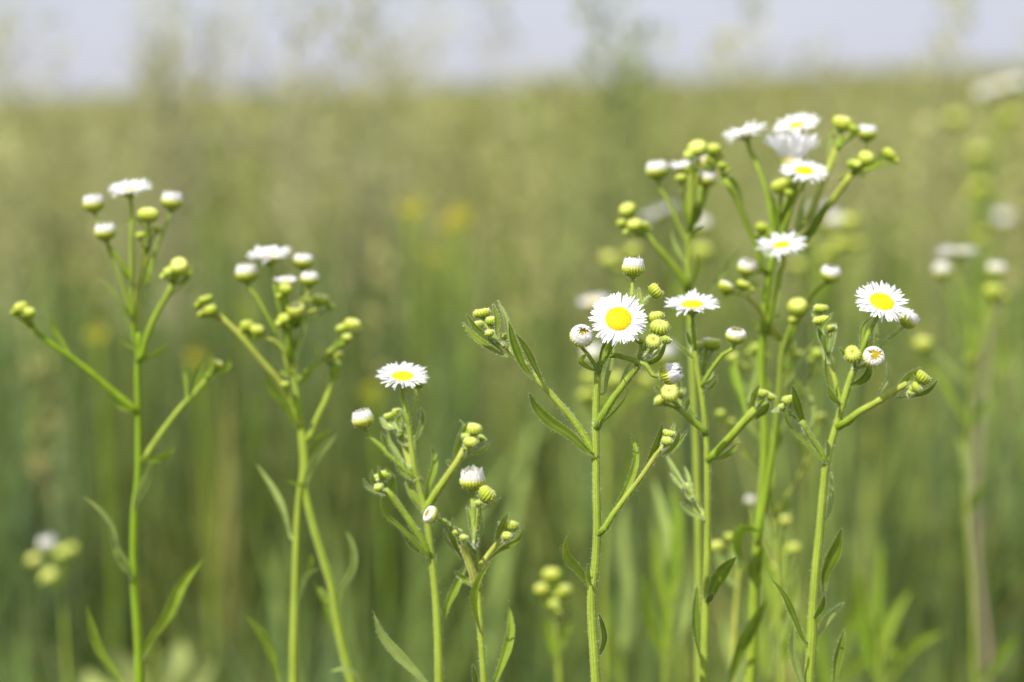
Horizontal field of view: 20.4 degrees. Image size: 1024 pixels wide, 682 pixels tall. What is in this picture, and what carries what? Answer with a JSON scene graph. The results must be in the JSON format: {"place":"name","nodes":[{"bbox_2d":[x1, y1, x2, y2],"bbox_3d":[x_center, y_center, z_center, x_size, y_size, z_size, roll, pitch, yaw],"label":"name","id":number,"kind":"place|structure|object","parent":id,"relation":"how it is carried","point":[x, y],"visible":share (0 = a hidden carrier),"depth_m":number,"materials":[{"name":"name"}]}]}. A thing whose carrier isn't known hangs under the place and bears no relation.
{"place":"outdoors","nodes":[
{"label":"outdoors","id":0,"kind":"place"},
{"bbox_2d":[0,0,119,605],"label":"tall grass","id":1,"kind":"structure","parent":0,"point":[12,258],"depth_m":2.63,"materials":[{"name":"green plant"}]},
{"bbox_2d":[0,0,214,410],"bbox_3d":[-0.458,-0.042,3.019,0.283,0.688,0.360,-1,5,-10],"label":"tall grass","id":2,"kind":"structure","parent":0,"point":[121,253],"depth_m":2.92,"materials":[{"name":"green plant"}]},
{"bbox_2d":[123,28,210,557],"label":"tall grass","id":3,"kind":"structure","parent":0,"point":[175,225],"depth_m":2.40,"materials":[{"name":"green plant"}]},
{"bbox_2d":[136,0,319,366],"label":"tall grass","id":4,"kind":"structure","parent":0,"point":[248,128],"depth_m":3.37,"materials":[{"name":"green plant"}]},
{"bbox_2d":[159,0,413,500],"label":"tall grass","id":5,"kind":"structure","parent":0,"point":[369,210],"depth_m":2.68,"materials":[{"name":"green plant"}]},
{"bbox_2d":[353,0,476,401],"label":"tall grass","id":6,"kind":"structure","parent":0,"point":[425,137],"depth_m":2.98,"materials":[{"name":"green plant"}]},
{"bbox_2d":[435,0,554,401],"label":"tall grass","id":7,"kind":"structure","parent":0,"point":[471,181],"depth_m":3.00,"materials":[{"name":"green plant"}]},
{"bbox_2d":[0,65,1023,681],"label":"meadow grass","id":8,"kind":"structure","parent":0,"point":[878,447],"depth_m":2.18,"materials":[{"name":"green plant"}]},
{"bbox_2d":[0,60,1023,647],"bbox_3d":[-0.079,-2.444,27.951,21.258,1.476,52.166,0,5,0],"label":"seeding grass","id":9,"kind":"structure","parent":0,"point":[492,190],"depth_m":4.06,"materials":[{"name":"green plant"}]},
{"bbox_2d":[0,0,1023,104],"label":"sky","id":10,"kind":"structure","parent":0,"point":[878,33],"materials":[{"name":"white"}]},
{"bbox_2d":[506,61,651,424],"bbox_3d":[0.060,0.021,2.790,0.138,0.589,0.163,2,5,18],"label":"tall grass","id":11,"kind":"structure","parent":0,"point":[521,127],"depth_m":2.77,"materials":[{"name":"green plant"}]},
{"bbox_2d":[506,0,704,614],"bbox_3d":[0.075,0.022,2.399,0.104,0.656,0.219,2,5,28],"label":"tall grass","id":12,"kind":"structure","parent":0,"point":[612,161],"depth_m":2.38,"materials":[{"name":"green plant"}]},
{"bbox_2d":[660,35,745,431],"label":"tall grass","id":13,"kind":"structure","parent":0,"point":[689,100],"depth_m":3.02,"materials":[{"name":"green plant"}]},
{"bbox_2d":[702,0,857,428],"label":"tall grass","id":14,"kind":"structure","parent":0,"point":[742,86],"depth_m":2.50,"materials":[{"name":"green plant"}]},
{"bbox_2d":[804,59,936,378],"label":"tall grass","id":15,"kind":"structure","parent":0,"point":[904,92],"depth_m":2.98,"materials":[{"name":"green plant"}]},
{"bbox_2d":[883,0,987,470],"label":"tall grass","id":16,"kind":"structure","parent":0,"point":[940,189],"depth_m":2.60,"materials":[{"name":"green plant"}]},
{"bbox_2d":[952,19,1023,580],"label":"tall grass","id":17,"kind":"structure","parent":0,"point":[973,113],"depth_m":2.39,"materials":[{"name":"green plant"}]},
{"bbox_3d":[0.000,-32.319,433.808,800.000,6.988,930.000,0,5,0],"label":"ground","id":18,"kind":"structure","parent":0,"visible":0},
{"bbox_2d":[27,534,77,681],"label":"daisy fleabane","id":19,"kind":"object","parent":18,"relation":"on","point":[47,543],"visible":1,"depth_m":1.33,"materials":[{"name":"green plant"}]},
{"bbox_2d":[87,322,117,681],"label":"yellow wildflower","id":20,"kind":"object","parent":18,"relation":"on","point":[99,335],"visible":0.9,"depth_m":1.91,"materials":[{"name":"green plant"}]},
{"bbox_2d":[10,177,230,681],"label":"daisy fleabane","id":21,"kind":"object","parent":18,"relation":"on","point":[94,204],"visible":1,"depth_m":0.90,"materials":[{"name":"green plant"}]},
{"bbox_2d":[83,640,214,681],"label":"leafy shoot","id":22,"kind":"object","parent":18,"relation":"on","point":[173,666],"visible":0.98,"depth_m":1.53,"materials":[{"name":"green plant"}]},
{"bbox_2d":[188,347,215,681],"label":"yellow wildflower","id":23,"kind":"object","parent":18,"relation":"on","point":[208,509],"visible":0.89,"depth_m":2.01,"materials":[{"name":"green plant"}]},
{"bbox_2d":[239,301,261,619],"bbox_3d":[-0.203,0.168,2.217,0.016,0.400,0.009,-1,5,-16],"label":"yellow wildflower","id":24,"kind":"object","parent":18,"relation":"on","point":[245,312],"visible":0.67,"depth_m":2.21,"materials":[{"name":"green plant"}]},
{"bbox_2d":[194,244,364,681],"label":"daisy fleabane","id":25,"kind":"object","parent":18,"relation":"on","point":[296,314],"visible":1,"depth_m":0.90,"materials":[{"name":"green plant"}]},
{"bbox_2d":[362,382,390,681],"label":"yellow wildflower","id":26,"kind":"object","parent":18,"relation":"on","point":[374,401],"visible":0.81,"depth_m":2.01,"materials":[{"name":"green plant"}]},
{"bbox_2d":[400,196,424,466],"bbox_3d":[-0.080,0.120,2.318,0.018,0.477,0.020,-3,6,-36],"label":"yellow wildflower","id":27,"kind":"object","parent":18,"relation":"on","point":[411,214],"visible":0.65,"depth_m":2.30,"materials":[{"name":"green plant"}]},
{"bbox_2d":[352,361,490,681],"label":"daisy fleabane","id":28,"kind":"object","parent":18,"relation":"on","point":[402,376],"visible":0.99,"depth_m":0.81,"materials":[{"name":"green plant"}]},
{"bbox_2d":[425,247,443,424],"bbox_3d":[-0.064,0.135,2.416,0.017,0.430,0.015,-4,6,-43],"label":"yellow wildflower","id":29,"kind":"object","parent":18,"relation":"on","point":[433,262],"visible":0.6,"depth_m":2.40,"materials":[{"name":"green plant"}]},
{"bbox_2d":[443,217,463,516],"bbox_3d":[-0.045,0.136,2.217,0.018,0.465,0.012,2,5,25],"label":"yellow wildflower","id":30,"kind":"object","parent":18,"relation":"on","point":[451,230],"visible":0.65,"depth_m":2.20,"materials":[{"name":"green plant"}]},
{"bbox_2d":[449,202,473,421],"bbox_3d":[-0.042,0.122,2.318,0.019,0.472,0.019,5,7,44],"label":"yellow wildflower","id":31,"kind":"object","parent":18,"relation":"on","point":[462,218],"visible":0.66,"depth_m":2.30,"materials":[{"name":"green plant"}]},
{"bbox_2d":[423,464,523,681],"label":"daisy fleabane","id":32,"kind":"object","parent":18,"relation":"on","point":[472,480],"visible":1,"depth_m":0.80,"materials":[{"name":"green plant"}]},
{"bbox_2d":[534,568,572,681],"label":"daisy fleabane","id":33,"kind":"object","parent":18,"relation":"on","point":[551,576],"visible":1,"depth_m":1.03,"materials":[{"name":"green plant"}]},
{"bbox_2d":[463,256,687,681],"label":"daisy fleabane","id":34,"kind":"object","parent":18,"relation":"on","point":[615,318],"visible":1,"depth_m":0.77,"materials":[{"name":"green plant"}]},
{"bbox_2d":[600,503,638,681],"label":"leafy shoot","id":35,"kind":"object","parent":18,"relation":"on","point":[629,596],"visible":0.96,"depth_m":1.25,"materials":[{"name":"green plant"}]},
{"bbox_2d":[574,295,675,681],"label":"daisy fleabane","id":36,"kind":"object","parent":18,"relation":"on","point":[586,394],"visible":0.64,"depth_m":1.21,"materials":[{"name":"green plant"}]},
{"bbox_2d":[600,200,710,681],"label":"daisy fleabane","id":37,"kind":"object","parent":18,"relation":"on","point":[610,259],"visible":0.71,"depth_m":1.40,"materials":[{"name":"green plant"}]},
{"bbox_2d":[641,477,692,681],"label":"leafy shoot","id":38,"kind":"object","parent":18,"relation":"on","point":[672,552],"visible":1,"depth_m":1.10,"materials":[{"name":"green plant"}]},
{"bbox_2d":[616,140,741,681],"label":"daisy fleabane","id":39,"kind":"object","parent":18,"relation":"on","point":[658,171],"visible":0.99,"depth_m":0.91,"materials":[{"name":"green plant"}]},
{"bbox_2d":[654,288,775,681],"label":"daisy fleabane","id":40,"kind":"object","parent":18,"relation":"on","point":[691,305],"visible":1,"depth_m":0.82,"materials":[{"name":"green plant"}]},
{"bbox_2d":[711,533,745,681],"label":"daisy fleabane","id":41,"kind":"object","parent":18,"relation":"on","point":[717,548],"visible":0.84,"depth_m":0.97,"materials":[{"name":"green plant"}]},
{"bbox_2d":[721,564,807,681],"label":"leafy shoot","id":42,"kind":"object","parent":18,"relation":"on","point":[768,668],"visible":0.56,"depth_m":1.16,"materials":[{"name":"green plant"}]},
{"bbox_2d":[745,495,800,681],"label":"daisy fleabane","id":43,"kind":"object","parent":18,"relation":"on","point":[793,548],"visible":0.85,"depth_m":1.07,"materials":[{"name":"green plant"}]},
{"bbox_2d":[716,337,832,681],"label":"daisy fleabane","id":44,"kind":"object","parent":18,"relation":"on","point":[817,354],"visible":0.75,"depth_m":0.97,"materials":[{"name":"green plant"}]},
{"bbox_2d":[717,112,898,681],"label":"daisy fleabane","id":45,"kind":"object","parent":18,"relation":"on","point":[793,151],"visible":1,"depth_m":0.89,"materials":[{"name":"green plant"}]},
{"bbox_2d":[791,201,864,681],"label":"daisy fleabane","id":46,"kind":"object","parent":18,"relation":"on","point":[832,223],"visible":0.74,"depth_m":1.49,"materials":[{"name":"green plant"}]},
{"bbox_2d":[770,280,938,681],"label":"daisy fleabane","id":47,"kind":"object","parent":18,"relation":"on","point":[880,301],"visible":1,"depth_m":0.80,"materials":[{"name":"green plant"}]},
{"bbox_2d":[816,564,899,681],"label":"leafy shoot","id":48,"kind":"object","parent":18,"relation":"on","point":[822,663],"visible":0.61,"depth_m":1.29,"materials":[{"name":"green plant"}]},
{"bbox_2d":[855,542,946,681],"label":"leafy shoot","id":49,"kind":"object","parent":18,"relation":"on","point":[881,635],"visible":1,"depth_m":1.24,"materials":[{"name":"green plant"}]},
{"bbox_2d":[910,246,1015,681],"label":"daisy fleabane","id":50,"kind":"object","parent":18,"relation":"on","point":[942,270],"visible":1,"depth_m":1.21,"materials":[{"name":"green plant"}]},
{"bbox_2d":[972,304,993,681],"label":"dried stalk","id":51,"kind":"object","parent":18,"relation":"on","point":[983,621],"visible":0.81,"depth_m":1.80,"materials":[{"name":"green plant"}]},
{"bbox_2d":[946,75,1023,596],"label":"daisy fleabane","id":52,"kind":"object","parent":18,"relation":"on","point":[978,192],"visible":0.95,"depth_m":2.13,"materials":[{"name":"green plant"}]}
]}

